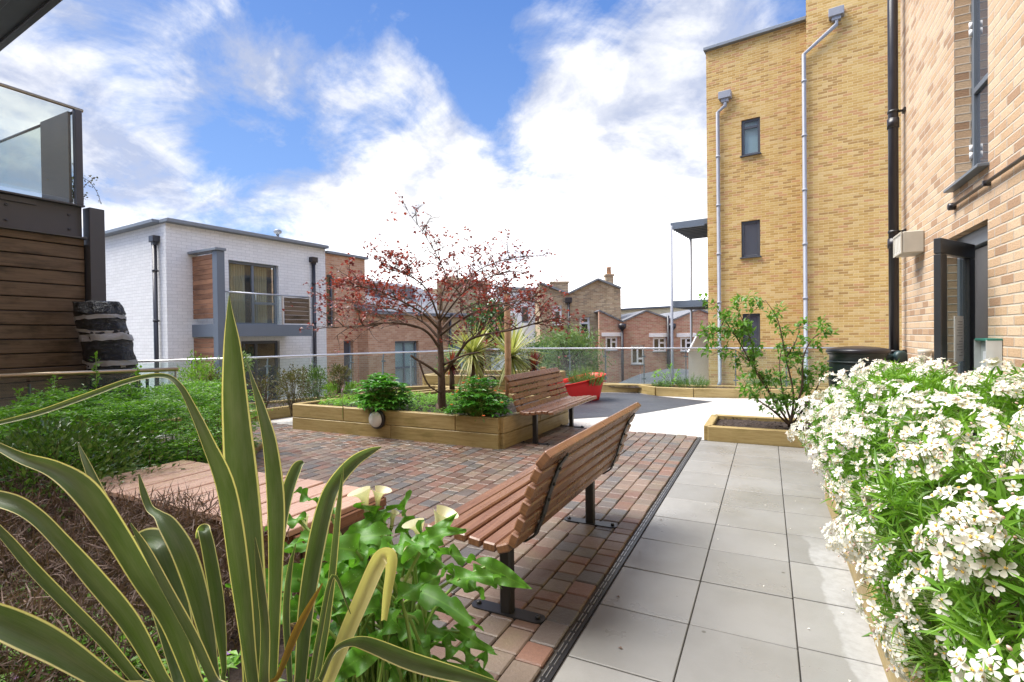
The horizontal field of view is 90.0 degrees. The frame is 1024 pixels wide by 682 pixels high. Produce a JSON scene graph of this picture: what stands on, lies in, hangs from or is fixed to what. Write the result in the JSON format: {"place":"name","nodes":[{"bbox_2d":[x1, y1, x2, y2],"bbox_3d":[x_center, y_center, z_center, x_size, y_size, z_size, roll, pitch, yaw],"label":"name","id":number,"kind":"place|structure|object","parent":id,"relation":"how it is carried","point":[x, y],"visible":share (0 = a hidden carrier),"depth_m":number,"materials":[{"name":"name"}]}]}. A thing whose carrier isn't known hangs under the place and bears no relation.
{"place":"outdoors","nodes":[
{"label":"outdoors","id":0,"kind":"place"},
{"bbox_2d":[105,217,328,409],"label":"apartment building","id":1,"kind":"structure","parent":0,"point":[172,284],"depth_m":14.24,"materials":[{"name":"white brick"}]},
{"bbox_2d":[228,260,276,324],"bbox_3d":[-7.823,-1.395,15.341,0.321,1.856,1.562,0,1,30],"label":"balcony door","id":2,"kind":"structure","parent":1,"relation":"in","point":[259,303],"depth_m":15.30,"materials":[{"name":"grey paint"}]},
{"bbox_2d":[241,341,277,402],"bbox_3d":[-7.645,0.939,15.469,0.060,1.881,1.231,0,1,31],"label":"patio door","id":3,"kind":"structure","parent":1,"relation":"in","point":[255,348],"depth_m":15.56,"materials":[{"name":"paint"}]},
{"bbox_2d":[10,421,697,681],"bbox_3d":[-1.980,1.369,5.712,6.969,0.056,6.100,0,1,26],"label":"brick paving","id":4,"kind":"structure","parent":0,"point":[430,475],"depth_m":4.26,"materials":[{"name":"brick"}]},
{"bbox_2d":[0,367,178,448],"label":"glass railing","id":5,"kind":"object","parent":4,"relation":"on","point":[61,373],"visible":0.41,"depth_m":5.61,"materials":[{"name":"metal"}]},
{"bbox_2d":[72,300,144,455],"bbox_3d":[-4.944,0.446,6.312,0.762,1.875,0.613,0,1,26],"label":"wrapped bundle","id":6,"kind":"object","parent":4,"relation":"on","point":[102,329],"visible":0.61,"depth_m":6.11,"materials":[{"name":"black plastic"}]},
{"bbox_2d":[13,439,262,495],"bbox_3d":[-3.531,1.319,5.396,2.436,0.131,2.318,0,1,26],"label":"planting bed","id":7,"kind":"object","parent":4,"relation":"on","point":[259,447],"visible":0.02,"depth_m":5.87,"materials":[{"name":"brown soil"}]},
{"bbox_2d":[0,351,272,511],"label":"hedge","id":8,"kind":"object","parent":7,"relation":"on","point":[152,406],"visible":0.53,"depth_m":4.73,"materials":[{"name":"green plant"}]},
{"bbox_2d":[0,491,318,681],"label":"planting bed","id":9,"kind":"object","parent":4,"relation":"on","point":[235,674],"visible":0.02,"depth_m":2.23,"materials":[{"name":"brown soil"}]},
{"bbox_2d":[0,412,185,552],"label":"shrub","id":10,"kind":"object","parent":9,"relation":"on","point":[35,442],"visible":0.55,"depth_m":3.66,"materials":[{"name":"green plant"}]},
{"bbox_2d":[0,573,286,681],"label":"ground cover","id":11,"kind":"object","parent":9,"relation":"on","point":[234,658],"visible":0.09,"depth_m":1.90,"materials":[{"name":"green plant"}]},
{"bbox_2d":[0,465,301,681],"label":"dead shrub","id":12,"kind":"object","parent":9,"relation":"on","point":[43,557],"visible":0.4,"depth_m":2.30,"materials":[{"name":"brown plant"}]},
{"bbox_2d":[0,295,497,681],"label":"flax plant","id":13,"kind":"object","parent":9,"relation":"on","point":[160,564],"visible":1,"depth_m":1.18,"materials":[{"name":"green plant"}]},
{"bbox_2d":[225,485,531,681],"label":"arum lily","id":14,"kind":"object","parent":9,"relation":"on","point":[411,626],"visible":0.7,"depth_m":1.68,"materials":[{"name":"green plant"}]},
{"bbox_2d":[93,460,385,599],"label":"decking platform","id":15,"kind":"structure","parent":4,"relation":"on","point":[194,472],"depth_m":3.29,"materials":[{"name":"brown wood"}]},
{"bbox_2d":[427,402,640,625],"bbox_3d":[0.271,0.916,3.160,0.674,0.896,1.770,0,1,26],"label":"park bench","id":16,"kind":"object","parent":4,"relation":"on","point":[505,519],"visible":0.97,"depth_m":2.63,"materials":[{"name":"brown wood"}]},
{"bbox_2d":[504,367,596,444],"bbox_3d":[0.594,0.871,7.122,0.674,0.896,1.770,0,1,26],"label":"park bench","id":17,"kind":"object","parent":4,"relation":"on","point":[554,405],"visible":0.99,"depth_m":6.93,"materials":[{"name":"brown wood"}]},
{"bbox_2d":[538,436,701,681],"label":"drain channel","id":18,"kind":"object","parent":4,"relation":"on","point":[551,670],"visible":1,"depth_m":2.78,"materials":[{"name":"metal"}]},
{"bbox_2d":[0,0,805,312],"label":"sky","id":19,"kind":"structure","parent":0,"point":[577,129],"materials":[{"name":"blue"}]},
{"bbox_2d":[354,281,471,392],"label":"terraced house","id":20,"kind":"structure","parent":0,"point":[393,338],"depth_m":20.00,"materials":[{"name":"orange brick"}]},
{"bbox_2d":[395,341,416,385],"bbox_3d":[-4.250,0.889,20.120,0.130,1.769,1.331,0,1,31],"label":"window","id":21,"kind":"structure","parent":20,"relation":"in","point":[402,363],"depth_m":20.15,"materials":[{"name":"glass"}]},
{"bbox_2d":[150,392,821,675],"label":"pale paving","id":22,"kind":"structure","parent":0,"point":[690,420],"depth_m":8.73,"materials":[{"name":"concrete"}]},
{"bbox_2d":[145,393,362,432],"bbox_3d":[-4.084,1.239,9.653,5.133,0.216,1.239,-1,1,-44],"label":"planting bed","id":23,"kind":"object","parent":22,"relation":"on","point":[276,413],"visible":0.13,"depth_m":8.97,"materials":[{"name":"green plant"}]},
{"bbox_2d":[171,349,221,416],"bbox_3d":[-4.837,0.686,7.897,1.132,1.138,0.763,0,1,26],"label":"shrub","id":24,"kind":"object","parent":23,"relation":"on","point":[191,376],"visible":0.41,"depth_m":7.86,"materials":[{"name":"green plant"}]},
{"bbox_2d":[199,364,221,419],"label":"shrub","id":25,"kind":"object","parent":23,"relation":"on","point":[214,376],"visible":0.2,"depth_m":7.77,"materials":[{"name":"green plant"}]},
{"bbox_2d":[221,350,254,376],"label":"shrub","id":26,"kind":"object","parent":23,"relation":"on","point":[247,359],"visible":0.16,"depth_m":9.60,"materials":[{"name":"green plant"}]},
{"bbox_2d":[248,363,283,408],"bbox_3d":[-4.133,0.815,8.515,0.671,0.898,0.523,0,1,26],"label":"shrub","id":27,"kind":"object","parent":23,"relation":"on","point":[263,382],"visible":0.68,"depth_m":8.49,"materials":[{"name":"green plant"}]},
{"bbox_2d":[271,364,315,415],"bbox_3d":[-3.594,0.795,8.475,0.832,0.896,0.668,0,1,26],"label":"shrub","id":28,"kind":"object","parent":23,"relation":"on","point":[290,377],"visible":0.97,"depth_m":8.46,"materials":[{"name":"green plant"}]},
{"bbox_2d":[299,361,330,401],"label":"shrub","id":29,"kind":"object","parent":23,"relation":"on","point":[315,375],"visible":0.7,"depth_m":8.85,"materials":[{"name":"green plant"}]},
{"bbox_2d":[292,388,568,448],"bbox_3d":[-1.079,1.119,8.309,3.738,0.411,2.916,0,1,26],"label":"raised planter","id":30,"kind":"object","parent":22,"relation":"on","point":[508,429],"visible":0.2,"depth_m":6.88,"materials":[{"name":"brown wood"}]},
{"bbox_2d":[321,380,346,398],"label":"shrub","id":31,"kind":"object","parent":30,"relation":"on","point":[327,387],"visible":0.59,"depth_m":8.65,"materials":[{"name":"green plant"}]},
{"bbox_2d":[324,363,351,392],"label":"shrub","id":32,"kind":"object","parent":30,"relation":"on","point":[342,370],"visible":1,"depth_m":8.57,"materials":[{"name":"green plant"}]},
{"bbox_2d":[341,388,343,417],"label":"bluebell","id":33,"kind":"object","parent":30,"relation":"in","point":[342,402],"visible":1,"depth_m":6.70,"materials":[{"name":"plant"}]},
{"bbox_2d":[341,381,361,399],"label":"shrub","id":34,"kind":"object","parent":30,"relation":"on","point":[353,384],"visible":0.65,"depth_m":8.76,"materials":[{"name":"green plant"}]},
{"bbox_2d":[369,409,385,428],"bbox_3d":[-1.867,1.071,6.996,0.270,0.270,0.117,0,1,26],"label":"bulkhead light","id":35,"kind":"object","parent":30,"relation":"attached to","point":[377,419],"visible":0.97,"depth_m":6.96,"materials":[{"name":"white plastic"}]},
{"bbox_2d":[350,372,416,413],"bbox_3d":[-1.835,0.724,7.208,0.802,0.573,0.999,-1,1,-44],"label":"perennial","id":36,"kind":"object","parent":30,"relation":"on","point":[382,395],"visible":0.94,"depth_m":7.09,"materials":[{"name":"green plant"}]},
{"bbox_2d":[318,391,514,414],"bbox_3d":[-1.428,0.910,7.878,2.877,0.130,1.692,0,1,26],"label":"ground cover","id":37,"kind":"object","parent":30,"relation":"on","point":[345,400],"visible":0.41,"depth_m":7.74,"materials":[{"name":"green plant"}]},
{"bbox_2d":[282,190,599,410],"bbox_3d":[-1.057,-0.612,7.234,3.859,3.304,3.585,-1,1,-10],"label":"redbud tree","id":38,"kind":"object","parent":30,"relation":"on","point":[359,280],"visible":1,"depth_m":6.77,"materials":[{"name":"red plant"}]},
{"bbox_2d":[445,350,460,388],"bbox_3d":[-1.087,0.509,9.193,0.449,0.716,0.471,0,1,26],"label":"cordyline","id":39,"kind":"object","parent":30,"relation":"on","point":[452,370],"visible":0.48,"depth_m":9.16,"materials":[{"name":"red plant"}]},
{"bbox_2d":[434,318,503,391],"bbox_3d":[-0.743,0.374,9.551,1.493,1.778,1.543,-1,1,-14],"label":"cordyline","id":40,"kind":"object","parent":30,"relation":"on","point":[471,346],"visible":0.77,"depth_m":9.45,"materials":[{"name":"green plant"}]},
{"bbox_2d":[445,375,513,422],"bbox_3d":[-0.427,0.718,6.530,0.946,0.566,0.829,0,1,26],"label":"perennial","id":41,"kind":"object","parent":30,"relation":"on","point":[476,402],"visible":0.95,"depth_m":6.44,"materials":[{"name":"green plant"}]},
{"bbox_2d":[504,294,511,396],"bbox_3d":[-0.071,0.239,8.896,0.118,2.137,0.118,0,1,26],"label":"timber pole","id":42,"kind":"object","parent":30,"relation":"on","point":[507,354],"visible":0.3,"depth_m":8.85,"materials":[{"name":"brown wood"}]},
{"bbox_2d":[396,385,464,395],"bbox_3d":[-1.849,1.119,9.854,1.246,0.396,1.542,0,1,43],"label":"raised planter","id":43,"kind":"object","parent":22,"relation":"on","point":[427,387],"visible":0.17,"depth_m":10.30,"materials":[{"name":"brown wood"}]},
{"bbox_2d":[138,347,833,399],"bbox_3d":[-0.099,0.741,11.917,14.326,1.071,3.972,-1,1,-9],"label":"glass balustrade","id":44,"kind":"object","parent":22,"relation":"on","point":[350,362],"visible":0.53,"depth_m":11.74,"materials":[{"name":"metal"}]},
{"bbox_2d":[422,370,565,394],"bbox_3d":[-0.348,0.987,11.169,2.775,0.596,1.646,-1,1,17],"label":"raised planter","id":45,"kind":"object","parent":22,"relation":"on","point":[431,378],"visible":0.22,"depth_m":10.69,"materials":[{"name":"brown wood"}]},
{"bbox_2d":[464,337,500,383],"bbox_3d":[-0.575,0.325,10.060,0.767,1.053,0.793,0,1,26],"label":"cordyline","id":46,"kind":"object","parent":45,"relation":"on","point":[483,356],"visible":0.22,"depth_m":10.06,"materials":[{"name":"green plant"}]},
{"bbox_2d":[485,376,496,387],"bbox_3d":[-0.409,0.787,9.843,0.240,0.240,0.117,-1,1,12],"label":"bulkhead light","id":47,"kind":"object","parent":45,"relation":"attached to","point":[492,377],"visible":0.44,"depth_m":9.82,"materials":[{"name":"white plastic"}]},
{"bbox_2d":[469,315,552,392],"bbox_3d":[-0.047,0.455,9.884,1.725,1.997,1.614,-1,1,-16],"label":"cordyline","id":48,"kind":"object","parent":45,"relation":"on","point":[515,349],"visible":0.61,"depth_m":9.70,"materials":[{"name":"green plant"}]},
{"bbox_2d":[526,349,543,383],"bbox_3d":[0.413,0.540,9.978,0.505,0.811,0.640,-1,1,-23],"label":"cordyline","id":49,"kind":"object","parent":45,"relation":"on","point":[534,361],"visible":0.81,"depth_m":9.97,"materials":[{"name":"red plant"}]},
{"bbox_2d":[601,383,827,399],"bbox_3d":[4.290,1.113,11.537,5.778,0.224,0.921,0,1,22],"label":"planting bed","id":50,"kind":"object","parent":22,"relation":"on","point":[715,391],"visible":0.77,"depth_m":11.31,"materials":[{"name":"brown wood"}]},
{"bbox_2d":[651,380,673,386],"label":"rosemary bush","id":51,"kind":"object","parent":50,"relation":"on","point":[668,384],"visible":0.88,"depth_m":12.00,"materials":[{"name":"green plant"}]},
{"bbox_2d":[651,363,681,384],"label":"leafy plant","id":52,"kind":"object","parent":50,"relation":"on","point":[658,375],"visible":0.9,"depth_m":12.08,"materials":[{"name":"green plant"}]},
{"bbox_2d":[674,373,709,387],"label":"rosemary bush","id":53,"kind":"object","parent":50,"relation":"on","point":[677,381],"visible":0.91,"depth_m":11.92,"materials":[{"name":"green plant"}]},
{"bbox_2d":[746,376,796,386],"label":"rosemary bush","id":54,"kind":"object","parent":50,"relation":"on","point":[752,381],"visible":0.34,"depth_m":12.27,"materials":[{"name":"green plant"}]},
{"bbox_2d":[704,414,814,447],"bbox_3d":[3.515,1.180,6.754,1.750,0.210,1.110,0,1,26],"label":"raised planter","id":55,"kind":"object","parent":22,"relation":"on","point":[759,430],"visible":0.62,"depth_m":6.55,"materials":[{"name":"brown wood"}]},
{"bbox_2d":[695,291,838,427],"bbox_3d":[3.279,0.243,6.580,1.732,1.804,0.873,-1,1,3],"label":"leafy shrub","id":56,"kind":"object","parent":55,"relation":"on","point":[783,397],"visible":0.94,"depth_m":6.65,"materials":[{"name":"green plant"}]},
{"bbox_2d":[826,346,906,443],"bbox_3d":[4.427,0.670,6.509,0.794,1.216,0.690,-1,1,-23],"label":"water butt","id":57,"kind":"object","parent":22,"relation":"on","point":[845,358],"visible":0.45,"depth_m":6.31,"materials":[{"name":"black plastic"}]},
{"bbox_2d":[491,344,498,369],"bbox_3d":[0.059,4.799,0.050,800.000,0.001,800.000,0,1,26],"label":"street ground","id":58,"kind":"structure","parent":0,"point":[494,366],"depth_m":85.83,"materials":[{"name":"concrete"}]},
{"bbox_2d":[271,250,368,394],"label":"apartment building","id":59,"kind":"structure","parent":58,"relation":"on","point":[335,259],"depth_m":17.98,"materials":[{"name":"orange brick"}]},
{"bbox_2d":[326,275,332,326],"bbox_3d":[-6.339,-1.363,17.648,0.060,1.806,0.311,0,1,31],"label":"window","id":60,"kind":"structure","parent":59,"relation":"in","point":[329,277],"depth_m":17.69,"materials":[{"name":"glass"}]},
{"bbox_2d":[344,340,350,393],"bbox_3d":[-5.955,1.056,18.336,0.060,2.146,0.431,0,1,31],"label":"door","id":61,"kind":"structure","parent":59,"relation":"in","point":[347,349],"depth_m":18.39,"materials":[{"name":"grey paint"}]},
{"bbox_2d":[434,344,467,371],"bbox_3d":[-1.630,2.370,15.050,1.326,4.584,1.355,-1,1,-5],"label":"tree","id":62,"kind":"object","parent":58,"relation":"on","point":[448,357],"visible":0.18,"depth_m":14.81,"materials":[{"name":"green plant"}]},
{"bbox_2d":[425,276,489,368],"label":"terraced house","id":63,"kind":"structure","parent":58,"relation":"on","point":[454,309],"depth_m":22.73,"materials":[{"name":"brick"}]},
{"bbox_2d":[448,341,466,362],"bbox_3d":[-2.592,0.988,22.856,0.130,1.976,1.943,0,1,31],"label":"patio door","id":64,"kind":"structure","parent":63,"relation":"in","point":[455,346],"depth_m":23.03,"materials":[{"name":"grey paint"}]},
{"bbox_2d":[464,293,516,369],"bbox_3d":[-0.840,1.381,18.945,2.255,6.463,2.377,-1,1,-15],"label":"tree","id":65,"kind":"object","parent":58,"relation":"on","point":[494,312],"visible":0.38,"depth_m":18.55,"materials":[{"name":"green plant"}]},
{"bbox_2d":[501,331,560,369],"bbox_3d":[1.129,2.053,19.962,2.416,5.049,2.890,0,1,45],"label":"tree","id":66,"kind":"object","parent":58,"relation":"on","point":[532,345],"visible":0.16,"depth_m":19.47,"materials":[{"name":"green plant"}]},
{"bbox_2d":[525,319,615,377],"bbox_3d":[2.050,1.824,18.228,3.415,5.520,3.506,0,1,26],"label":"tree","id":67,"kind":"object","parent":58,"relation":"on","point":[560,340],"visible":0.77,"depth_m":17.79,"materials":[{"name":"green plant"}]},
{"bbox_2d":[594,309,708,382],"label":"terraced house","id":68,"kind":"structure","parent":58,"relation":"on","point":[643,328],"depth_m":26.50,"materials":[{"name":"red brick"}]},
{"bbox_2d":[605,337,617,350],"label":"window","id":69,"kind":"structure","parent":68,"relation":"in","point":[609,340],"depth_m":26.57,"materials":[{"name":"white plastic"}]},
{"bbox_2d":[631,345,643,364],"bbox_3d":[6.512,0.726,26.535,0.746,1.026,0.195,-1,1,0],"label":"window","id":70,"kind":"structure","parent":68,"relation":"in","point":[636,354],"depth_m":26.58,"materials":[{"name":"white plastic"}]},
{"bbox_2d":[653,337,665,351],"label":"window","id":71,"kind":"structure","parent":68,"relation":"in","point":[657,341],"depth_m":26.57,"materials":[{"name":"white plastic"}]},
{"bbox_2d":[680,337,689,351],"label":"window","id":72,"kind":"structure","parent":68,"relation":"in","point":[684,341],"depth_m":26.57,"materials":[{"name":"white plastic"}]},
{"bbox_2d":[619,369,688,384],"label":"flat roof shed","id":73,"kind":"structure","parent":58,"relation":"on","point":[638,379],"depth_m":17.26,"materials":[{"name":"grey"}]},
{"bbox_2d":[687,332,708,384],"bbox_3d":[5.695,2.137,15.609,0.649,4.861,0.100,-1,1,0],"label":"white screen","id":74,"kind":"object","parent":58,"relation":"on","point":[698,365],"visible":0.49,"depth_m":15.59,"materials":[{"name":"white"}]},
{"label":"podium deck","id":75,"kind":"structure","parent":58,"relation":"on","visible":0},
{"bbox_2d":[0,0,62,50],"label":"apartment building","id":76,"kind":"structure","parent":75,"relation":"on","point":[18,18],"depth_m":5.04,"materials":[{"name":"brick"}]},
{"bbox_2d":[0,82,105,459],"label":"timber clad building","id":77,"kind":"structure","parent":75,"relation":"on","point":[52,263],"depth_m":6.35,"materials":[{"name":"wood"}]},
{"bbox_2d":[46,163,101,203],"bbox_3d":[-5.819,-2.081,6.780,0.869,0.596,0.335,0,1,26],"label":"trailing plant","id":78,"kind":"object","parent":77,"relation":"attached to","point":[83,187],"visible":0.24,"depth_m":6.81,"materials":[{"name":"green plant"}]},
{"bbox_2d":[900,0,1023,492],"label":"apartment building","id":79,"kind":"structure","parent":75,"relation":"on","point":[962,96],"depth_m":4.58,"materials":[{"name":"brick"}]},
{"bbox_2d":[887,0,906,425],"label":"drainpipe","id":80,"kind":"object","parent":79,"relation":"attached to","point":[893,122],"visible":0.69,"depth_m":6.39,"materials":[{"name":"black plastic"}]},
{"bbox_2d":[893,230,923,257],"bbox_3d":[4.513,-1.101,5.834,0.208,0.240,0.400,0,1,26],"label":"wall light","id":81,"kind":"object","parent":79,"relation":"attached to","point":[908,243],"visible":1,"depth_m":5.68,"materials":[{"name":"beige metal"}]},
{"bbox_2d":[917,349,931,430],"bbox_3d":[4.349,0.691,5.387,0.132,1.200,0.124,0,1,26],"label":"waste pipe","id":82,"kind":"object","parent":79,"relation":"attached to","point":[927,352],"visible":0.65,"depth_m":5.35,"materials":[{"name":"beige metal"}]},
{"bbox_2d":[934,238,975,485],"bbox_3d":[3.612,0.237,4.171,0.666,2.090,0.050,-1,1,-31],"label":"open door","id":83,"kind":"structure","parent":79,"relation":"in","point":[965,324],"depth_m":4.15,"materials":[{"name":"black metal"}]},
{"bbox_2d":[943,0,989,192],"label":"window","id":84,"kind":"structure","parent":79,"relation":"in","point":[979,8],"depth_m":4.51,"materials":[{"name":"grey paint"}]},
{"bbox_2d":[947,155,1023,210],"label":"wall cable","id":85,"kind":"object","parent":79,"relation":"attached to","point":[951,206],"depth_m":3.95,"materials":[{"name":"black plastic"}]},
{"bbox_2d":[974,338,1002,375],"bbox_3d":[3.623,0.124,3.895,0.098,0.289,0.250,0,1,26],"label":"leaflet box","id":86,"kind":"object","parent":79,"relation":"attached to","point":[986,348],"visible":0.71,"depth_m":3.80,"materials":[{"name":"white plastic"}]},
{"bbox_2d":[495,286,534,369],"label":"rendered house","id":87,"kind":"structure","parent":0,"point":[526,322],"depth_m":34.01,"materials":[{"name":"grey paint"}]},
{"bbox_2d":[522,307,528,322],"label":"window","id":88,"kind":"structure","parent":87,"relation":"in","point":[523,311],"depth_m":34.11,"materials":[{"name":"grey glass"}]},
{"bbox_2d":[535,267,620,374],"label":"brick house","id":89,"kind":"structure","parent":0,"point":[587,300],"depth_m":27.99,"materials":[{"name":"brown brick"}]},
{"bbox_2d":[552,305,561,324],"bbox_3d":[2.467,-1.436,28.107,0.509,1.087,0.060,-1,1,0],"label":"sash window","id":90,"kind":"structure","parent":89,"relation":"in","point":[557,312],"depth_m":28.08,"materials":[{"name":"white plastic"}]},
{"bbox_2d":[580,317,589,337],"bbox_3d":[3.982,-0.719,28.115,0.561,1.193,0.060,-1,1,0],"label":"sash window","id":91,"kind":"structure","parent":89,"relation":"in","point":[586,321],"depth_m":28.09,"materials":[{"name":"white plastic"}]},
{"bbox_2d":[568,393,712,418],"bbox_3d":[1.655,1.263,10.817,3.932,0.001,3.790,-1,1,-29],"label":"rubber play surface","id":92,"kind":"object","parent":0,"point":[607,404],"visible":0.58,"depth_m":10.22,"materials":[{"name":"grey rubber"}]},
{"bbox_2d":[547,372,605,400],"bbox_3d":[1.355,0.983,10.817,1.420,0.565,0.690,-1,1,-35],"label":"tub planter","id":93,"kind":"object","parent":92,"relation":"on","point":[582,388],"visible":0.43,"depth_m":10.61,"materials":[{"name":"red plastic"}]},
{"bbox_2d":[566,362,606,385],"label":"rosemary bush","id":94,"kind":"object","parent":93,"relation":"on","point":[581,374],"visible":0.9,"depth_m":10.76,"materials":[{"name":"green plant"}]},
{"bbox_2d":[621,306,707,314],"bbox_3d":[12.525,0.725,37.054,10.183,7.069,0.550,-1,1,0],"label":"industrial building","id":95,"kind":"structure","parent":0,"point":[660,309],"depth_m":37.00,"materials":[{"name":"grey metal"}]},
{"bbox_2d":[551,440,907,681],"bbox_3d":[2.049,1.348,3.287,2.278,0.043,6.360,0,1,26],"label":"slab path","id":96,"kind":"structure","parent":0,"point":[741,626],"depth_m":2.74,"materials":[{"name":"concrete"}]},
{"bbox_2d":[825,480,1023,681],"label":"raised planter","id":97,"kind":"object","parent":96,"relation":"on","point":[861,589],"visible":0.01,"depth_m":2.40,"materials":[{"name":"brown wood"}]},
{"bbox_2d":[785,353,1023,681],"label":"flowering hedge","id":98,"kind":"object","parent":97,"relation":"on","point":[870,492],"visible":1,"depth_m":1.67,"materials":[{"name":"white plant"}]},
{"bbox_2d":[670,0,901,387],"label":"apartment tower","id":99,"kind":"structure","parent":0,"point":[796,220],"depth_m":13.18,"materials":[{"name":"yellow brick"}]},
{"bbox_2d":[740,117,761,157],"bbox_3d":[6.476,-5.507,13.876,0.529,1.007,0.255,0,1,34],"label":"window","id":100,"kind":"structure","parent":99,"relation":"in","point":[751,127],"depth_m":13.94,"materials":[{"name":"glass"}]},
{"bbox_2d":[740,220,761,258],"bbox_3d":[6.475,-2.757,13.886,0.531,1.012,0.185,0,1,34],"label":"window","id":101,"kind":"structure","parent":99,"relation":"in","point":[750,229],"depth_m":13.93,"materials":[{"name":"glass"}]},
{"bbox_2d":[741,313,761,350],"bbox_3d":[6.505,-0.234,13.913,0.499,1.019,0.185,0,1,34],"label":"window","id":102,"kind":"structure","parent":99,"relation":"in","point":[753,317],"depth_m":13.91,"materials":[{"name":"glass"}]}
]}

